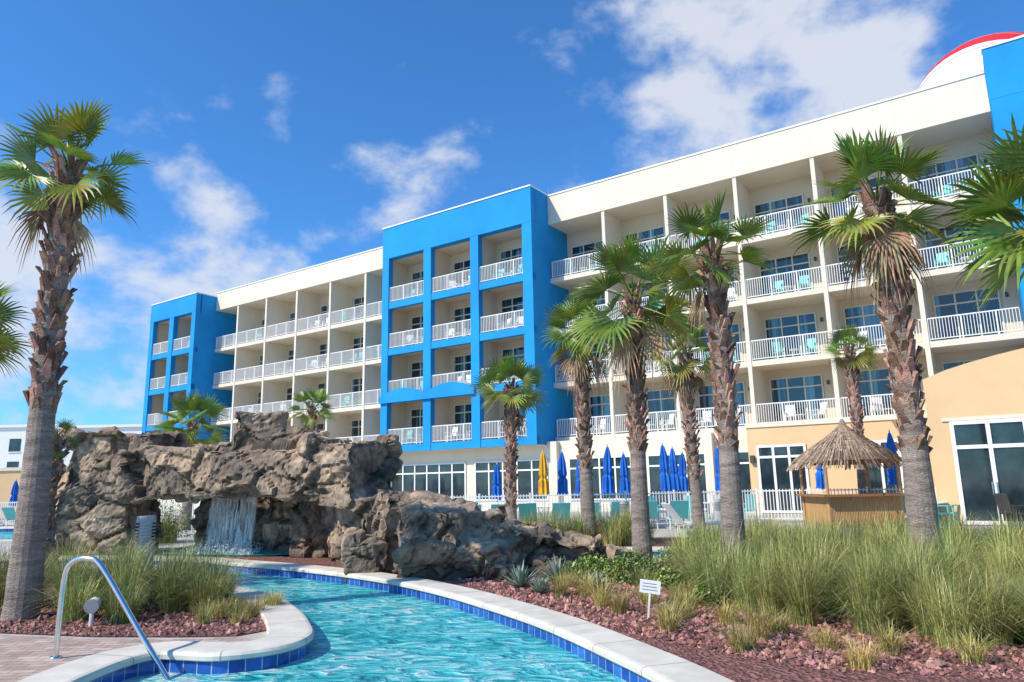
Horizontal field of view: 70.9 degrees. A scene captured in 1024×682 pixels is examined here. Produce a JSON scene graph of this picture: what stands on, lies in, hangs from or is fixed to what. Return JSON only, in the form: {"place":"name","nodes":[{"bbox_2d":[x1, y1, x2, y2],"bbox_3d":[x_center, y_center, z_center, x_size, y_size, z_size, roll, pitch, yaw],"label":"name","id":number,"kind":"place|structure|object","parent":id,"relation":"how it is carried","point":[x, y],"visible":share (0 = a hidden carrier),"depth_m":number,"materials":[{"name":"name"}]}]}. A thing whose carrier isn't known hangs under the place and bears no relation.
{"place":"outdoors","nodes":[
{"label":"outdoors","id":0,"kind":"place"},
{"bbox_2d":[0,424,58,467],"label":"white apartment building","id":1,"kind":"structure","parent":0,"point":[12,441],"depth_m":95.37,"materials":[{"name":"paint"}]},
{"bbox_2d":[0,466,68,519],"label":"perimeter wall","id":2,"kind":"structure","parent":0,"point":[9,476],"depth_m":45.27,"materials":[{"name":"beige paint"}]},
{"bbox_2d":[55,424,141,465],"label":"white apartment building","id":3,"kind":"structure","parent":0,"point":[125,428],"depth_m":91.64,"materials":[{"name":"paint"}]},
{"bbox_2d":[0,509,1022,639],"bbox_3d":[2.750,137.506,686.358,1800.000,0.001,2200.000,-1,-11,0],"label":"ground","id":4,"kind":"structure","parent":0,"point":[261,634],"depth_m":22.55,"materials":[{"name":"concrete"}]},
{"bbox_2d":[1,507,15,526],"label":"pool lounge chair","id":5,"kind":"object","parent":4,"relation":"on","point":[9,513],"visible":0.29,"depth_m":34.98,"materials":[{"name":"white paint"}]},
{"bbox_2d":[7,479,18,522],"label":"closed patio umbrella","id":6,"kind":"object","parent":4,"relation":"on","point":[14,492],"visible":0.78,"depth_m":40.12,"materials":[{"name":"blue fabric"}]},
{"bbox_2d":[0,498,200,523],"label":"white picket fence","id":7,"kind":"object","parent":4,"relation":"on","point":[14,502],"visible":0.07,"depth_m":35.48,"materials":[{"name":"paint"}]},
{"bbox_2d":[0,635,251,681],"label":"paver deck","id":8,"kind":"structure","parent":4,"relation":"on","point":[22,657],"depth_m":7.44,"materials":[{"name":"brick"}]},
{"bbox_2d":[49,556,170,679],"bbox_3d":[-3.720,2.812,6.905,1.642,1.446,0.118,-4,-11,12],"label":"pool handrail","id":9,"kind":"object","parent":8,"relation":"on","point":[130,616],"visible":1,"depth_m":7.02,"materials":[{"name":"metal"}]},
{"bbox_2d":[0,569,265,636],"bbox_3d":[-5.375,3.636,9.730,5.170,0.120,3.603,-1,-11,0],"label":"lava rock mulch","id":10,"kind":"object","parent":4,"relation":"on","point":[146,612],"visible":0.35,"depth_m":8.59,"materials":[{"name":"brown gravel"}]},
{"bbox_2d":[0,281,31,377],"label":"sabal palm tree","id":11,"kind":"object","parent":10,"relation":"on","point":[8,339],"visible":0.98,"depth_m":12.79,"materials":[{"name":"green plant"}]},
{"bbox_2d":[44,417,81,581],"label":"sabal palm tree","id":12,"kind":"object","parent":10,"relation":"on","point":[58,467],"visible":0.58,"depth_m":13.34,"materials":[{"name":"plant"}]},
{"bbox_2d":[0,98,154,620],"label":"sabal palm tree","id":13,"kind":"object","parent":10,"relation":"on","point":[68,199],"visible":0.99,"depth_m":9.99,"materials":[{"name":"green plant"}]},
{"bbox_2d":[83,597,100,625],"bbox_3d":[-5.068,3.279,8.678,0.169,0.339,0.168,2,-12,-14],"label":"landscape spotlight","id":14,"kind":"object","parent":10,"relation":"on","point":[91,606],"visible":0.94,"depth_m":8.63,"materials":[{"name":"white paint"}]},
{"bbox_2d":[133,515,155,580],"bbox_3d":[-6.627,3.741,12.946,0.326,1.150,0.326,-1,-11,0],"label":"bollard light","id":15,"kind":"object","parent":10,"relation":"on","point":[145,522],"visible":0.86,"depth_m":12.90,"materials":[{"name":"grey metal"}]},
{"bbox_2d":[0,524,301,629],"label":"ornamental grass","id":16,"kind":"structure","parent":10,"relation":"on","point":[172,584],"depth_m":9.61,"materials":[{"name":"green plant"}]},
{"bbox_2d":[159,499,194,539],"bbox_3d":[-10.889,5.600,22.361,2.059,1.340,2.041,-1,-11,0],"label":"flowering shrub","id":17,"kind":"object","parent":4,"relation":"on","point":[177,520],"visible":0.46,"depth_m":22.33,"materials":[{"name":"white plant"}]},
{"bbox_2d":[148,388,231,529],"bbox_3d":[-13.370,4.844,29.688,3.499,5.973,3.263,-6,-12,23],"label":"sabal palm tree","id":18,"kind":"object","parent":4,"relation":"on","point":[192,404],"visible":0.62,"depth_m":29.68,"materials":[{"name":"green plant"}]},
{"bbox_2d":[287,387,335,431],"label":"sabal palm tree","id":19,"kind":"object","parent":4,"relation":"on","point":[309,420],"visible":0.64,"depth_m":31.91,"materials":[{"name":"green plant"}]},
{"bbox_2d":[55,411,635,582],"bbox_3d":[-4.635,3.799,16.563,15.344,4.700,4.904,-8,-13,31],"label":"rock waterfall arch","id":20,"kind":"object","parent":4,"relation":"on","point":[271,481],"visible":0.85,"depth_m":15.93,"materials":[{"name":"brown"}]},
{"bbox_2d":[0,526,733,681],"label":"swimming pool","id":21,"kind":"structure","parent":4,"relation":"in","point":[330,625],"depth_m":7.55,"materials":[{"name":"concrete"}]},
{"bbox_2d":[491,462,502,503],"bbox_3d":[-0.597,6.184,29.361,0.556,2.500,0.556,-1,-11,0],"label":"closed patio umbrella","id":22,"kind":"object","parent":4,"relation":"on","point":[496,489],"visible":0.81,"depth_m":29.32,"materials":[{"name":"blue fabric"}]},
{"bbox_2d":[466,352,547,518],"bbox_3d":[-0.124,3.366,23.769,2.852,6.048,2.582,-1,-11,0],"label":"sabal palm tree","id":23,"kind":"object","parent":4,"relation":"on","point":[512,398],"visible":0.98,"depth_m":23.77,"materials":[{"name":"green plant"}]},
{"bbox_2d":[518,503,539,520],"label":"pool lounge chair","id":24,"kind":"object","parent":4,"relation":"on","point":[526,507],"visible":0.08,"depth_m":24.00,"materials":[{"name":"teal fabric"}]},
{"bbox_2d":[531,498,550,514],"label":"patio chair","id":25,"kind":"object","parent":4,"relation":"on","point":[540,507],"visible":0.23,"depth_m":28.08,"materials":[{"name":"white paint"}]},
{"bbox_2d":[538,449,549,508],"bbox_3d":[1.233,5.659,27.928,0.556,2.900,0.556,-1,-11,0],"label":"closed patio umbrella","id":26,"kind":"object","parent":4,"relation":"on","point":[543,484],"visible":0.77,"depth_m":27.89,"materials":[{"name":"yellow fabric"}]},
{"bbox_2d":[550,502,570,521],"bbox_3d":[1.618,5.989,24.584,0.640,0.939,1.874,-1,-11,-2],"label":"pool lounge chair","id":27,"kind":"object","parent":4,"relation":"on","point":[564,508],"visible":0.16,"depth_m":23.88,"materials":[{"name":"teal fabric"}]},
{"bbox_2d":[557,449,568,521],"bbox_3d":[2.005,5.741,28.419,0.556,2.900,0.556,-1,-11,0],"label":"closed patio umbrella","id":28,"kind":"object","parent":4,"relation":"on","point":[562,484],"visible":0.82,"depth_m":28.39,"materials":[{"name":"blue fabric"}]},
{"bbox_2d":[575,460,579,519],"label":"closed patio umbrella","id":29,"kind":"object","parent":4,"relation":"on","point":[577,485],"visible":0.3,"depth_m":30.34,"materials":[{"name":"blue fabric"}]},
{"bbox_2d":[142,35,1023,525],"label":"walls and slabs","id":30,"kind":"structure","parent":4,"relation":"on","point":[542,229],"depth_m":42.37,"materials":[{"name":"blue paint"}]},
{"bbox_2d":[156,178,989,444],"bbox_3d":[5.324,0.027,41.361,90.865,10.911,3.083,-9,-14,34],"label":"balcony furniture","id":31,"kind":"object","parent":30,"relation":"on","point":[603,426],"visible":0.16,"depth_m":38.43,"materials":[{"name":"teal plastic"}]},
{"bbox_2d":[147,165,1021,444],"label":"balcony railings","id":32,"kind":"object","parent":30,"relation":"on","point":[336,318],"visible":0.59,"depth_m":43.85,"materials":[{"name":"white metal"}]},
{"bbox_2d":[256,153,1023,524],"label":"windows and doors","id":33,"kind":"structure","parent":30,"relation":"in","point":[988,457],"depth_m":37.18,"materials":[{"name":"blue glass"}]},
{"bbox_2d":[918,32,1023,89],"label":"beach ball dome","id":34,"kind":"structure","parent":30,"relation":"on","point":[963,59],"depth_m":35.83,"materials":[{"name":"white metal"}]},
{"bbox_2d":[154,537,1023,681],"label":"mulch bed","id":35,"kind":"object","parent":4,"relation":"on","point":[738,668],"visible":0.11,"depth_m":6.37,"materials":[{"name":"brown soil"}]},
{"bbox_2d":[161,502,862,551],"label":"ornamental grass","id":36,"kind":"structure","parent":35,"relation":"on","point":[618,531],"depth_m":18.30,"materials":[{"name":"green plant"}]},
{"bbox_2d":[497,560,540,586],"bbox_3d":[0.101,3.594,11.148,0.761,0.416,0.715,-1,-11,0],"label":"agave plant","id":37,"kind":"object","parent":35,"relation":"on","point":[518,575],"visible":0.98,"depth_m":11.04,"materials":[{"name":"green plant"}]},
{"bbox_2d":[525,576,551,592],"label":"agave plant","id":38,"kind":"object","parent":35,"relation":"on","point":[541,589],"visible":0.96,"depth_m":10.45,"materials":[{"name":"green plant"}]},
{"bbox_2d":[532,555,576,581],"bbox_3d":[0.728,3.631,11.484,0.730,0.451,0.752,6,-13,-33],"label":"agave plant","id":39,"kind":"object","parent":35,"relation":"on","point":[554,568],"visible":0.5,"depth_m":11.44,"materials":[{"name":"green plant"}]},
{"bbox_2d":[558,561,587,582],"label":"flowering shrub","id":40,"kind":"object","parent":35,"relation":"on","point":[568,568],"visible":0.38,"depth_m":11.43,"materials":[{"name":"green plant"}]},
{"bbox_2d":[539,297,617,534],"bbox_3d":[1.972,2.006,19.018,2.528,6.788,2.356,-1,-11,0],"label":"sabal palm tree","id":41,"kind":"object","parent":35,"relation":"on","point":[580,367],"visible":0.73,"depth_m":18.86,"materials":[{"name":"green plant"}]},
{"bbox_2d":[581,567,611,589],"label":"agave plant","id":42,"kind":"object","parent":35,"relation":"on","point":[599,580],"visible":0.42,"depth_m":10.57,"materials":[{"name":"green plant"}]},
{"bbox_2d":[602,559,643,583],"bbox_3d":[1.765,3.659,11.398,0.665,0.392,0.658,-1,-11,0],"label":"flowering shrub","id":43,"kind":"object","parent":35,"relation":"on","point":[615,571],"visible":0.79,"depth_m":11.33,"materials":[{"name":"green plant"}]},
{"bbox_2d":[561,225,701,568],"bbox_3d":[2.385,1.011,13.911,2.922,6.736,2.985,-1,-11,0],"label":"sabal palm tree","id":44,"kind":"object","parent":35,"relation":"on","point":[629,346],"visible":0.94,"depth_m":13.70,"materials":[{"name":"green plant"}]},
{"bbox_2d":[609,548,658,576],"bbox_3d":[2.021,3.720,12.004,0.840,0.498,0.875,-1,-11,0],"label":"flowering shrub","id":45,"kind":"object","parent":35,"relation":"on","point":[647,564],"visible":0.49,"depth_m":11.93,"materials":[{"name":"green plant"}]},
{"bbox_2d":[639,579,660,618],"bbox_3d":[1.629,3.042,8.428,0.256,0.482,0.022,-4,-12,14],"label":"garden sign","id":46,"kind":"object","parent":35,"relation":"on","point":[650,587],"visible":0.93,"depth_m":8.44,"materials":[{"name":"white paint"}]},
{"bbox_2d":[649,565,690,589],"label":"flowering shrub","id":47,"kind":"object","parent":35,"relation":"on","point":[660,574],"visible":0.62,"depth_m":10.61,"materials":[{"name":"green plant"}]},
{"bbox_2d":[651,543,692,570],"bbox_3d":[2.812,3.756,12.409,0.937,0.555,0.914,-1,-11,0],"label":"flowering shrub","id":48,"kind":"object","parent":35,"relation":"on","point":[660,556],"visible":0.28,"depth_m":12.35,"materials":[{"name":"green plant"}]},
{"bbox_2d":[645,316,711,533],"bbox_3d":[4.643,2.305,18.912,2.176,6.045,1.893,9,-15,-41],"label":"sabal palm tree","id":49,"kind":"object","parent":35,"relation":"on","point":[684,382],"visible":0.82,"depth_m":18.86,"materials":[{"name":"green plant"}]},
{"bbox_2d":[690,583,729,604],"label":"flowering shrub","id":50,"kind":"object","parent":35,"relation":"on","point":[709,595],"visible":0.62,"depth_m":9.18,"materials":[{"name":"green plant"}]},
{"bbox_2d":[642,187,778,572],"bbox_3d":[3.227,0.663,11.298,2.121,6.367,2.191,-10,-15,39],"label":"sabal palm tree","id":51,"kind":"object","parent":35,"relation":"on","point":[714,274],"visible":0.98,"depth_m":11.40,"materials":[{"name":"green plant"}]},
{"bbox_2d":[458,574,1023,678],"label":"lava rock mulch","id":52,"kind":"object","parent":35,"relation":"on","point":[934,662],"visible":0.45,"depth_m":7.20,"materials":[{"name":"brown gravel"}]},
{"bbox_2d":[574,551,614,577],"bbox_3d":[1.380,3.744,12.001,0.826,0.476,0.811,-1,-11,0],"label":"flowering shrub","id":53,"kind":"object","parent":52,"relation":"on","point":[586,562],"visible":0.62,"depth_m":11.94,"materials":[{"name":"green plant"}]},
{"bbox_2d":[523,564,1015,675],"bbox_3d":[2.425,2.928,8.164,2.892,0.512,7.807,5,-13,-28],"label":"grass tuft","id":54,"kind":"object","parent":35,"relation":"on","point":[670,617],"visible":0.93,"depth_m":7.36,"materials":[{"name":"green plant"}]},
{"bbox_2d":[627,500,1023,649],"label":"ornamental grass","id":55,"kind":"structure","parent":35,"relation":"on","point":[884,573],"depth_m":8.29,"materials":[{"name":"green plant"}]},
{"bbox_2d":[784,124,965,561],"bbox_3d":[5.707,0.097,10.575,2.599,7.107,2.644,-1,-11,0],"label":"sabal palm tree","id":56,"kind":"object","parent":35,"relation":"on","point":[887,260],"visible":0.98,"depth_m":10.57,"materials":[{"name":"green plant"}]},
{"bbox_2d":[927,114,1023,330],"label":"sabal palm tree","id":57,"kind":"object","parent":35,"relation":"on","point":[993,210],"visible":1,"depth_m":9.99,"materials":[{"name":"green plant"}]},
{"bbox_2d":[594,502,599,521],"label":"pool lounge chair","id":58,"kind":"object","parent":4,"relation":"on","point":[597,507],"visible":0.05,"depth_m":23.64,"materials":[{"name":"teal fabric"}]},
{"bbox_2d":[601,444,614,524],"bbox_3d":[3.628,5.368,26.957,0.577,3.000,0.556,-1,-11,0],"label":"closed patio umbrella","id":59,"kind":"object","parent":4,"relation":"on","point":[607,483],"visible":0.84,"depth_m":26.93,"materials":[{"name":"blue fabric"}]},
{"bbox_2d":[605,501,629,518],"bbox_3d":[3.624,5.961,24.642,0.661,0.939,1.883,-1,-11,0],"label":"pool lounge chair","id":60,"kind":"object","parent":4,"relation":"on","point":[615,504],"visible":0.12,"depth_m":23.92,"materials":[{"name":"teal fabric"}]},
{"bbox_2d":[619,501,628,514],"bbox_3d":[3.716,5.789,23.815,0.296,0.950,0.296,-1,-11,0],"label":"bollard light","id":61,"kind":"object","parent":4,"relation":"on","point":[624,504],"visible":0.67,"depth_m":23.77,"materials":[{"name":"grey metal"}]},
{"bbox_2d":[620,452,630,493],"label":"closed patio umbrella","id":62,"kind":"object","parent":4,"relation":"on","point":[624,480],"visible":0.84,"depth_m":30.35,"materials":[{"name":"blue fabric"}]},
{"bbox_2d":[648,501,657,528],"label":"pool lounge chair","id":63,"kind":"object","parent":4,"relation":"on","point":[653,506],"visible":0.41,"depth_m":23.99,"materials":[{"name":"white paint"}]},
{"bbox_2d":[648,496,667,522],"bbox_3d":[5.608,6.528,27.885,0.560,1.008,0.699,5,-13,-28],"label":"patio chair","id":64,"kind":"object","parent":4,"relation":"on","point":[657,506],"visible":0.24,"depth_m":28.15,"materials":[{"name":"teal plastic"}]},
{"bbox_2d":[659,443,672,520],"bbox_3d":[6.046,5.562,28.438,0.583,3.100,0.556,-1,-11,0],"label":"closed patio umbrella","id":65,"kind":"object","parent":4,"relation":"on","point":[665,482],"visible":0.85,"depth_m":28.42,"materials":[{"name":"blue fabric"}]},
{"bbox_2d":[669,446,681,494],"bbox_3d":[6.651,5.793,29.409,0.584,3.000,0.556,-1,-11,0],"label":"closed patio umbrella","id":66,"kind":"object","parent":4,"relation":"on","point":[674,476],"visible":0.85,"depth_m":29.40,"materials":[{"name":"blue fabric"}]},
{"bbox_2d":[666,500,688,528],"bbox_3d":[5.626,5.884,24.459,0.640,0.939,1.874,-2,-11,7],"label":"pool lounge chair","id":67,"kind":"object","parent":4,"relation":"on","point":[680,507],"visible":0.8,"depth_m":23.79,"materials":[{"name":"white paint"}]},
{"bbox_2d":[678,452,691,517],"bbox_3d":[7.381,6.144,30.866,0.583,2.850,0.556,-1,-11,0],"label":"closed patio umbrella","id":68,"kind":"object","parent":4,"relation":"on","point":[682,473],"visible":0.73,"depth_m":30.86,"materials":[{"name":"blue fabric"}]},
{"bbox_2d":[661,503,720,535],"bbox_3d":[5.367,5.201,20.981,1.874,0.939,0.640,1,-11,-11],"label":"pool lounge chair","id":69,"kind":"object","parent":4,"relation":"on","point":[671,511],"visible":0.46,"depth_m":20.86,"materials":[{"name":"white paint"}]},
{"bbox_2d":[454,486,939,523],"bbox_3d":[5.040,6.072,26.148,19.802,1.250,2.168,-2,-11,7],"label":"white picket fence","id":70,"kind":"object","parent":4,"relation":"on","point":[625,493],"visible":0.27,"depth_m":26.16,"materials":[{"name":"paint"}]},
{"bbox_2d":[685,496,708,519],"bbox_3d":[7.085,6.428,27.528,0.699,1.008,0.560,4,-12,-24],"label":"patio chair","id":71,"kind":"object","parent":4,"relation":"on","point":[691,507],"visible":0.22,"depth_m":27.47,"materials":[{"name":"teal plastic"}]},
{"bbox_2d":[711,495,719,515],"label":"patio chair","id":72,"kind":"object","parent":4,"relation":"on","point":[712,501],"visible":0.12,"depth_m":28.11,"materials":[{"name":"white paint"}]},
{"bbox_2d":[714,447,719,490],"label":"closed patio umbrella","id":73,"kind":"object","parent":4,"relation":"on","point":[717,471],"visible":0.39,"depth_m":28.45,"materials":[{"name":"blue fabric"}]},
{"bbox_2d":[713,499,720,527],"bbox_3d":[6.816,5.708,23.717,0.296,0.950,0.296,-1,-11,0],"label":"bollard light","id":74,"kind":"object","parent":4,"relation":"on","point":[717,506],"visible":0.69,"depth_m":23.65,"materials":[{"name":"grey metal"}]},
{"bbox_2d":[743,494,759,520],"bbox_3d":[9.324,6.474,27.991,0.560,1.008,0.699,-3,-11,8],"label":"patio chair","id":75,"kind":"object","parent":4,"relation":"on","point":[750,504],"visible":0.56,"depth_m":27.76,"materials":[{"name":"teal plastic"}]},
{"bbox_2d":[815,465,824,493],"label":"closed patio umbrella","id":76,"kind":"object","parent":4,"relation":"on","point":[819,477],"visible":0.3,"depth_m":29.31,"materials":[{"name":"blue fabric"}]},
{"bbox_2d":[786,419,905,527],"bbox_3d":[11.141,4.350,23.862,3.792,3.500,3.772,-1,-11,0],"label":"tiki hut bar","id":77,"kind":"object","parent":4,"relation":"on","point":[842,443],"visible":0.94,"depth_m":22.84,"materials":[{"name":"brown wood"}]},
{"bbox_2d":[821,321,882,493],"bbox_3d":[12.530,2.925,25.917,2.220,7.238,2.069,-1,-11,0],"label":"sabal palm tree","id":78,"kind":"object","parent":4,"relation":"on","point":[850,363],"visible":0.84,"depth_m":26.06,"materials":[{"name":"green plant"}]},
{"bbox_2d":[886,430,906,520],"bbox_3d":[14.101,4.914,26.495,0.556,3.300,0.556,-1,-11,0],"label":"closed patio umbrella","id":79,"kind":"object","parent":4,"relation":"on","point":[891,472],"visible":0.56,"depth_m":26.52,"materials":[{"name":"blue fabric"}]},
{"bbox_2d":[937,505,949,524],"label":"patio chair","id":80,"kind":"object","parent":4,"relation":"on","point":[947,506],"visible":0.18,"depth_m":22.56,"materials":[{"name":"teal plastic"}]},
{"bbox_2d":[937,504,959,524],"bbox_3d":[14.258,5.437,23.250,0.699,1.008,0.560,3,-12,-21],"label":"patio chair","id":81,"kind":"object","parent":4,"relation":"on","point":[949,512],"visible":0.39,"depth_m":22.96,"materials":[{"name":"teal plastic"}]},
{"bbox_2d":[993,493,1023,526],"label":"patio chair","id":82,"kind":"object","parent":4,"relation":"on","point":[1002,502],"visible":0.84,"depth_m":21.88,"materials":[{"name":"metal"}]},
{"bbox_2d":[0,0,1023,424],"label":"sky","id":83,"kind":"structure","parent":0,"point":[280,137],"materials":[{"name":"blue"}]}
]}

